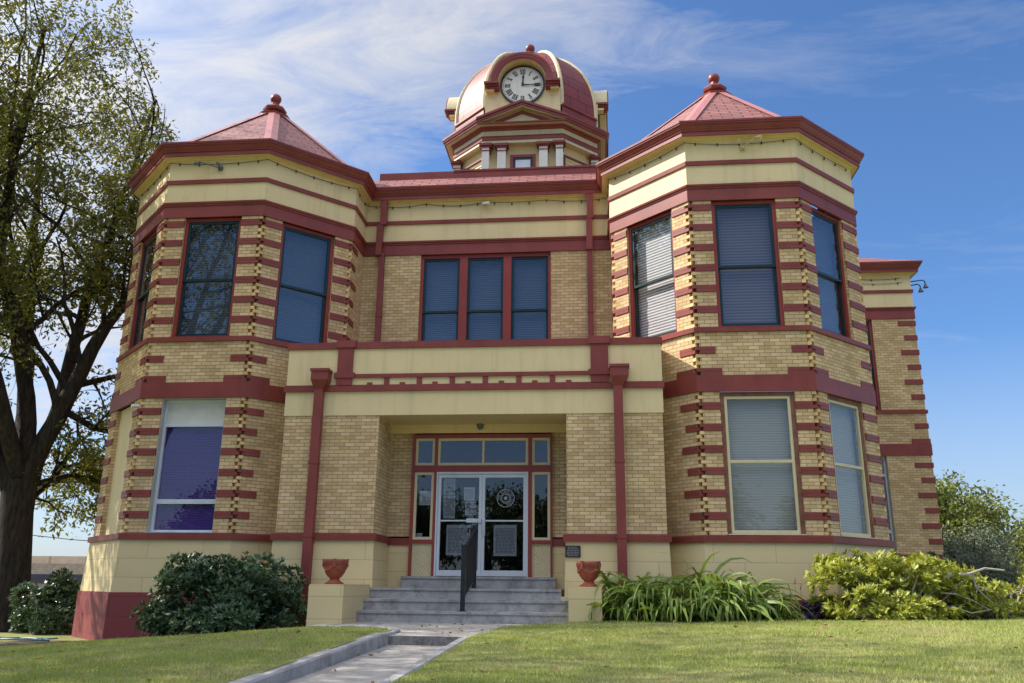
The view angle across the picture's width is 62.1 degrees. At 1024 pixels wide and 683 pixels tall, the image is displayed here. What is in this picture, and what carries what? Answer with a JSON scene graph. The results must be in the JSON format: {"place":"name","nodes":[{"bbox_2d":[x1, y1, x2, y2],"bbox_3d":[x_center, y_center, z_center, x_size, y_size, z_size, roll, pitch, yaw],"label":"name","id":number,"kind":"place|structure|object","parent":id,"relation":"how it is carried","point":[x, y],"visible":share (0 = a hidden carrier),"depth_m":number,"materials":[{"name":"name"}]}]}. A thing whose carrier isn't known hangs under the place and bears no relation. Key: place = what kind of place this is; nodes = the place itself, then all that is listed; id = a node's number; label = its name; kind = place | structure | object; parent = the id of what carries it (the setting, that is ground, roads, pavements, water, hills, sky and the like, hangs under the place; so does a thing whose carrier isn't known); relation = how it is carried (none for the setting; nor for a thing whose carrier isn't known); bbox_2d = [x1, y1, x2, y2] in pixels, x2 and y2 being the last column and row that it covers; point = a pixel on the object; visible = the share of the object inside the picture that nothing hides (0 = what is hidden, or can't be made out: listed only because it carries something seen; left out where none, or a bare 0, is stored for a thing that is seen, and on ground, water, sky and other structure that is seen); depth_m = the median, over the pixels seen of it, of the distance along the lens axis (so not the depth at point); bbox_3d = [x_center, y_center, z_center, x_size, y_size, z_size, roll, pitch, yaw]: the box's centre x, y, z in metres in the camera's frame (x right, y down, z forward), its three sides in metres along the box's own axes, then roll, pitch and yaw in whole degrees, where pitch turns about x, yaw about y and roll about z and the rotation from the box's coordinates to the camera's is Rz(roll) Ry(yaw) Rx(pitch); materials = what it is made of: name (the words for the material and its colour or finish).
{"place":"outdoors","nodes":[
{"label":"outdoors","id":0,"kind":"place"},
{"bbox_2d":[33,535,87,540],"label":"overhead wire","id":1,"kind":"object","parent":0,"point":[61,538],"visible":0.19,"depth_m":56.99,"materials":[{"name":"black metal"}]},
{"bbox_2d":[0,624,387,682],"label":"lawn grass","id":2,"kind":"structure","parent":0,"point":[231,635],"depth_m":8.93,"materials":[{"name":"green plant"}]},
{"bbox_2d":[285,645,443,682],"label":"path","id":3,"kind":"structure","parent":0,"point":[384,662],"depth_m":8.93,"materials":[{"name":"concrete"}]},
{"bbox_2d":[0,616,1023,682],"bbox_3d":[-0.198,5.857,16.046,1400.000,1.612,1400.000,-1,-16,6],"label":"ground","id":4,"kind":"structure","parent":0,"point":[66,637],"depth_m":8.62,"materials":[{"name":"green plant"}]},
{"bbox_2d":[0,637,57,640],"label":"sidewalk","id":5,"kind":"structure","parent":4,"relation":"on","point":[25,638],"depth_m":16.97,"materials":[{"name":"grey concrete"}]},
{"bbox_2d":[7,567,80,634],"bbox_3d":[-11.034,6.239,20.368,1.724,1.668,2.521,7,-17,-22],"label":"shrub","id":6,"kind":"object","parent":4,"relation":"on","point":[56,613],"visible":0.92,"depth_m":19.80,"materials":[{"name":"green plant"}]},
{"bbox_2d":[30,556,86,605],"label":"brick building","id":7,"kind":"structure","parent":4,"relation":"on","point":[42,567],"depth_m":48.09,"materials":[{"name":"white paint"}]},
{"bbox_2d":[0,0,180,632],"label":"pecan tree","id":8,"kind":"object","parent":4,"relation":"on","point":[26,450],"visible":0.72,"depth_m":22.79,"materials":[{"name":"green plant"}]},
{"bbox_2d":[229,624,399,682],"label":"kerb","id":9,"kind":"structure","parent":4,"relation":"on","point":[311,663],"depth_m":8.81,"materials":[{"name":"concrete"}]},
{"bbox_2d":[306,584,369,625],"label":"plinth","id":10,"kind":"structure","parent":4,"relation":"on","point":[335,603],"depth_m":14.82,"materials":[{"name":"beige concrete"}]},
{"bbox_2d":[322,559,348,583],"bbox_3d":[-3.194,4.151,15.361,0.448,0.440,0.448,-5,-17,19],"label":"urn","id":11,"kind":"object","parent":10,"relation":"on","point":[335,569],"visible":0.94,"depth_m":15.22,"materials":[{"name":"ceramic"}]},
{"bbox_2d":[306,622,528,636],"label":"walk","id":12,"kind":"structure","parent":4,"relation":"on","point":[414,629],"depth_m":13.66,"materials":[{"name":"concrete"}]},
{"bbox_2d":[388,636,461,645],"bbox_3d":[-1.158,4.051,11.335,1.035,0.238,0.015,-1,-16,6],"label":"path step","id":13,"kind":"object","parent":4,"relation":"on","point":[418,640],"visible":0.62,"depth_m":11.35,"materials":[{"name":"concrete"}]},
{"bbox_2d":[379,630,491,682],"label":"kerb","id":14,"kind":"structure","parent":4,"relation":"on","point":[417,665],"depth_m":8.32,"materials":[{"name":"concrete"}]},
{"bbox_2d":[356,576,567,623],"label":"entrance steps","id":15,"kind":"structure","parent":4,"relation":"on","point":[488,600],"depth_m":15.94,"materials":[{"name":"concrete"}]},
{"bbox_2d":[458,526,477,611],"bbox_3d":[-0.878,4.381,16.576,0.275,1.630,1.814,-1,-16,6],"label":"handrail","id":16,"kind":"object","parent":15,"relation":"on","point":[468,562],"visible":0.97,"depth_m":16.37,"materials":[{"name":"black metal"}]},
{"bbox_2d":[0,614,994,645],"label":"planting bed","id":17,"kind":"object","parent":4,"relation":"on","point":[22,642],"visible":0.07,"depth_m":16.28,"materials":[{"name":"soil"}]},
{"bbox_2d":[128,551,308,636],"bbox_3d":[-5.307,4.727,15.831,3.622,1.643,2.100,-1,-16,6],"label":"shrub","id":18,"kind":"object","parent":17,"relation":"on","point":[218,605],"visible":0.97,"depth_m":15.34,"materials":[{"name":"green plant"}]},
{"bbox_2d":[558,569,708,622],"bbox_3d":[2.145,4.569,15.252,2.686,0.916,2.576,-1,-16,6],"label":"lily plant","id":19,"kind":"object","parent":17,"relation":"on","point":[619,607],"visible":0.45,"depth_m":14.81,"materials":[{"name":"green plant"}]},
{"bbox_2d":[602,572,722,622],"bbox_3d":[2.631,4.616,15.271,2.782,0.995,2.697,-1,-16,6],"label":"lily plant","id":20,"kind":"object","parent":17,"relation":"on","point":[639,600],"visible":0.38,"depth_m":14.77,"materials":[{"name":"green plant"}]},
{"bbox_2d":[612,576,731,622],"bbox_3d":[2.773,4.500,14.843,2.482,0.824,2.217,-9,-19,31],"label":"lily plant","id":21,"kind":"object","parent":17,"relation":"on","point":[671,605],"visible":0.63,"depth_m":14.54,"materials":[{"name":"green plant"}]},
{"bbox_2d":[636,551,771,621],"bbox_3d":[3.335,4.402,15.141,2.661,1.261,2.968,-13,-21,39],"label":"lily plant","id":22,"kind":"object","parent":17,"relation":"on","point":[708,592],"visible":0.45,"depth_m":14.60,"materials":[{"name":"green plant"}]},
{"bbox_2d":[658,571,811,622],"bbox_3d":[3.860,4.417,14.639,2.510,0.954,2.443,14,-21,-39],"label":"lily plant","id":23,"kind":"object","parent":17,"relation":"on","point":[751,600],"visible":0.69,"depth_m":14.38,"materials":[{"name":"green plant"}]},
{"bbox_2d":[711,584,805,620],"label":"lily plant","id":24,"kind":"object","parent":17,"relation":"on","point":[783,598],"visible":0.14,"depth_m":14.67,"materials":[{"name":"green plant"}]},
{"bbox_2d":[747,597,814,620],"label":"lily plant","id":25,"kind":"object","parent":17,"relation":"on","point":[785,612],"visible":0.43,"depth_m":14.55,"materials":[{"name":"green plant"}]},
{"bbox_2d":[792,600,830,620],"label":"purple plant","id":26,"kind":"object","parent":17,"relation":"on","point":[815,611],"visible":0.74,"depth_m":14.67,"materials":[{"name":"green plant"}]},
{"bbox_2d":[794,574,828,607],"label":"weed stalk","id":27,"kind":"object","parent":17,"relation":"on","point":[800,590],"visible":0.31,"depth_m":15.12,"materials":[{"name":"green plant"}]},
{"bbox_2d":[802,548,991,620],"bbox_3d":[6.631,4.276,14.798,3.162,1.366,1.977,-1,-16,6],"label":"shrub","id":28,"kind":"object","parent":17,"relation":"on","point":[915,596],"visible":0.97,"depth_m":14.42,"materials":[{"name":"green plant"}]},
{"bbox_2d":[873,551,957,600],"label":"shrub","id":29,"kind":"object","parent":17,"relation":"on","point":[931,554],"visible":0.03,"depth_m":16.05,"materials":[{"name":"green plant"}]},
{"bbox_2d":[945,568,1023,618],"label":"shrub","id":30,"kind":"object","parent":17,"relation":"on","point":[1005,608],"visible":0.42,"depth_m":14.36,"materials":[{"name":"green plant"}]},
{"bbox_2d":[71,44,948,640],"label":"courthouse","id":31,"kind":"structure","parent":4,"relation":"on","point":[689,352],"depth_m":18.33,"materials":[{"name":"beige brick"}]},
{"bbox_2d":[131,404,139,407],"bbox_3d":[-8.080,1.390,18.269,0.090,0.098,0.173,-14,-21,41],"label":"security camera","id":32,"kind":"object","parent":31,"relation":"attached to","point":[135,405],"visible":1,"depth_m":18.23,"materials":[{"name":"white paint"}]},
{"bbox_2d":[128,230,156,349],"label":"window","id":33,"kind":"structure","parent":31,"relation":"in","point":[139,296],"depth_m":20.41,"materials":[{"name":"red paint"}]},
{"bbox_2d":[146,398,226,532],"bbox_3d":[-6.795,2.588,17.917,1.428,2.820,0.270,-1,-16,6],"label":"aluminium window","id":34,"kind":"structure","parent":31,"relation":"in","point":[187,461],"depth_m":18.02,"materials":[{"name":"purple glass"}]},
{"bbox_2d":[170,217,241,336],"bbox_3d":[-6.796,-1.433,19.105,1.350,2.835,0.280,-1,-16,6],"label":"window","id":35,"kind":"structure","parent":31,"relation":"in","point":[204,300],"depth_m":19.19,"materials":[{"name":"glass"}]},
{"bbox_2d":[194,161,222,170],"bbox_3d":[-6.961,-4.052,19.570,0.618,0.163,0.335,-1,-16,6],"label":"floodlight","id":36,"kind":"object","parent":31,"relation":"attached to","point":[219,167],"visible":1,"depth_m":19.57,"materials":[{"name":"grey metal"}]},
{"bbox_2d":[270,223,333,342],"bbox_3d":[-4.841,-1.250,19.670,1.350,2.835,0.280,13,-20,-37],"label":"window","id":37,"kind":"structure","parent":31,"relation":"in","point":[301,314],"depth_m":19.80,"materials":[{"name":"blue glass"}]},
{"bbox_2d":[419,491,430,504],"bbox_3d":[-1.855,3.342,18.177,0.243,0.298,0.004,-1,-16,6],"label":"notice","id":38,"kind":"object","parent":31,"relation":"attached to","point":[425,498],"visible":1,"depth_m":18.17,"materials":[{"name":"paper"}]},
{"bbox_2d":[443,495,454,517],"bbox_3d":[-1.333,3.512,18.074,0.250,0.480,0.004,-1,-16,6],"label":"notice","id":39,"kind":"object","parent":31,"relation":"attached to","point":[449,507],"visible":1,"depth_m":18.07,"materials":[{"name":"paper"}]},
{"bbox_2d":[446,525,469,554],"bbox_3d":[-1.130,4.166,17.864,0.508,0.620,0.004,-1,-16,6],"label":"notice","id":40,"kind":"object","parent":31,"relation":"attached to","point":[457,536],"visible":0.82,"depth_m":17.88,"materials":[{"name":"paper"}]},
{"bbox_2d":[435,474,482,575],"bbox_3d":[-1.109,3.849,17.913,0.940,2.094,0.105,-1,-16,6],"label":"glass door","id":41,"kind":"structure","parent":31,"relation":"in","point":[438,572],"depth_m":17.89,"materials":[{"name":"metal"}]},
{"bbox_2d":[444,478,455,494],"bbox_3d":[-1.334,3.103,18.192,0.250,0.350,0.004,-1,-16,6],"label":"notice","id":42,"kind":"object","parent":41,"relation":"attached to","point":[449,486],"visible":1,"depth_m":18.19,"materials":[{"name":"paper"}]},
{"bbox_2d":[464,487,474,500],"bbox_3d":[-0.908,3.245,18.108,0.230,0.280,0.004,-1,-16,6],"label":"notice","id":43,"kind":"object","parent":41,"relation":"attached to","point":[469,493],"visible":1,"depth_m":18.11,"materials":[{"name":"paper"}]},
{"bbox_2d":[465,502,475,514],"bbox_3d":[-0.879,3.532,18.022,0.233,0.280,0.004,-1,-16,6],"label":"notice","id":44,"kind":"object","parent":31,"relation":"attached to","point":[470,508],"visible":1,"depth_m":18.02,"materials":[{"name":"paper"}]},
{"bbox_2d":[477,423,483,429],"bbox_3d":[-0.686,1.842,18.369,0.150,0.125,0.146,-1,-16,6],"label":"security camera","id":45,"kind":"object","parent":31,"relation":"attached to","point":[480,426],"visible":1,"depth_m":18.32,"materials":[{"name":"black plastic"}]},
{"bbox_2d":[418,252,550,340],"bbox_3d":[-0.665,-0.813,21.037,3.269,2.834,0.300,-1,-16,6],"label":"triple window","id":46,"kind":"structure","parent":31,"relation":"in","point":[473,296],"depth_m":21.20,"materials":[{"name":"blue glass"}]},
{"bbox_2d":[142,138,846,208],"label":"string lights","id":47,"kind":"object","parent":31,"relation":"hanging from","point":[717,144],"visible":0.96,"depth_m":19.86,"materials":[{"name":"black metal"}]},
{"bbox_2d":[481,474,526,576],"bbox_3d":[-0.172,3.827,17.800,0.940,2.094,0.150,-1,-16,6],"label":"glass door","id":48,"kind":"structure","parent":31,"relation":"in","point":[483,572],"depth_m":17.79,"materials":[{"name":"metal"}]},
{"bbox_2d":[497,489,514,506],"bbox_3d":[-0.134,3.310,17.982,0.380,0.380,0.003,-1,-16,6],"label":"door seal","id":49,"kind":"object","parent":48,"relation":"attached to","point":[505,497],"depth_m":17.98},
{"bbox_2d":[493,525,516,555],"bbox_3d":[-0.145,4.152,17.768,0.481,0.636,0.004,-1,-16,6],"label":"notice","id":50,"kind":"object","parent":31,"relation":"attached to","point":[505,538],"visible":1,"depth_m":17.77,"materials":[{"name":"paper"}]},
{"bbox_2d":[510,154,535,167],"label":"tower window","id":51,"kind":"structure","parent":31,"relation":"in","point":[522,160],"depth_m":33.46,"materials":[{"name":"red paint"}]},
{"bbox_2d":[565,546,580,556],"bbox_3d":[1.170,4.037,16.370,0.294,0.217,0.028,-1,-16,6],"label":"plaque","id":52,"kind":"object","parent":31,"relation":"attached to","point":[572,551],"visible":1,"depth_m":16.36,"materials":[{"name":"brown metal"}]},
{"bbox_2d":[628,210,676,336],"bbox_3d":[3.160,-1.396,18.871,0.280,2.835,1.350,13,-20,-37],"label":"window","id":53,"kind":"structure","parent":31,"relation":"in","point":[656,313],"depth_m":19.05,"materials":[{"name":"white glass"}]},
{"bbox_2d":[711,200,785,326],"bbox_3d":[4.944,-1.640,17.962,1.350,2.835,0.280,-1,-16,6],"label":"window","id":54,"kind":"structure","parent":31,"relation":"in","point":[745,237],"depth_m":18.04,"materials":[{"name":"glass"}]},
{"bbox_2d":[737,135,761,150],"bbox_3d":[5.117,-4.303,18.404,0.541,0.229,0.336,-1,-16,6],"label":"floodlight","id":55,"kind":"object","parent":31,"relation":"attached to","point":[742,148],"visible":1,"depth_m":18.38,"materials":[{"name":"beige metal"}]},
{"bbox_2d":[719,391,805,535],"bbox_3d":[4.903,2.378,16.766,1.470,2.820,0.275,-1,-16,6],"label":"storm window","id":56,"kind":"structure","parent":31,"relation":"in","point":[763,483],"depth_m":16.83,"materials":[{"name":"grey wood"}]},
{"bbox_2d":[811,207,853,339],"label":"window","id":57,"kind":"structure","parent":31,"relation":"in","point":[826,278],"depth_m":18.71,"materials":[{"name":"blue glass"}]},
{"bbox_2d":[827,394,877,538],"bbox_3d":[6.815,2.549,17.287,1.350,2.821,0.275,13,-20,-37],"label":"storm window","id":58,"kind":"structure","parent":31,"relation":"in","point":[844,459],"depth_m":17.48,"materials":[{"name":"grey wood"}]},
{"bbox_2d":[865,320,881,409],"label":"window","id":59,"kind":"structure","parent":31,"relation":"in","point":[868,322],"depth_m":25.89,"materials":[{"name":"red paint"}]},
{"bbox_2d":[880,456,896,552],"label":"aluminium window","id":60,"kind":"structure","parent":31,"relation":"in","point":[885,473],"depth_m":24.80,"materials":[{"name":"grey glass"}]},
{"bbox_2d":[911,284,923,292],"bbox_3d":[12.579,-1.672,26.535,0.468,0.266,0.170,-1,-16,6],"label":"gooseneck lamp","id":61,"kind":"object","parent":31,"relation":"attached to","point":[920,290],"visible":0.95,"depth_m":26.51,"materials":[{"name":"black metal"}]},
{"bbox_2d":[910,280,928,288],"bbox_3d":[12.661,-1.800,26.564,0.627,0.266,0.170,-1,-16,6],"label":"gooseneck lamp","id":62,"kind":"object","parent":31,"relation":"attached to","point":[925,286],"visible":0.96,"depth_m":26.55,"materials":[{"name":"black metal"}]},
{"bbox_2d":[568,587,601,622],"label":"plinth","id":63,"kind":"structure","parent":4,"relation":"on","point":[580,599],"depth_m":14.66,"materials":[{"name":"beige concrete"}]},
{"bbox_2d":[576,561,600,586],"bbox_3d":[1.365,4.132,15.129,0.449,0.440,0.449,-1,-16,6],"label":"urn","id":64,"kind":"object","parent":63,"relation":"on","point":[587,572],"visible":0.98,"depth_m":14.99,"materials":[{"name":"ceramic"}]},
{"bbox_2d":[934,463,1022,572],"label":"oak tree","id":65,"kind":"object","parent":4,"relation":"on","point":[975,510],"visible":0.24,"depth_m":43.26,"materials":[{"name":"green plant"}]},
{"bbox_2d":[941,519,1023,600],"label":"olive tree","id":66,"kind":"object","parent":4,"relation":"on","point":[951,549],"visible":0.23,"depth_m":37.72,"materials":[{"name":"green plant"}]},
{"bbox_2d":[949,547,1023,602],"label":"olive tree","id":67,"kind":"object","parent":4,"relation":"on","point":[1006,575],"visible":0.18,"depth_m":31.27,"materials":[{"name":"green plant"}]},
{"bbox_2d":[991,521,1023,599],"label":"oak tree","id":68,"kind":"object","parent":4,"relation":"on","point":[1011,547],"visible":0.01,"depth_m":49.12,"materials":[{"name":"green plant"}]},
{"bbox_2d":[1004,509,1023,593],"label":"elm tree","id":69,"kind":"object","parent":4,"relation":"on","point":[1020,531],"visible":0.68,"depth_m":40.72,"materials":[{"name":"green plant"}]},
{"bbox_2d":[0,567,1023,682],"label":"fallen leaves","id":70,"kind":"object","parent":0,"point":[298,631],"depth_m":12.68,"materials":[{"name":"brown plant"}]},
{"bbox_2d":[0,0,1023,555],"label":"sky","id":71,"kind":"structure","parent":0,"point":[930,93],"materials":[{"name":"blue"}]}
]}

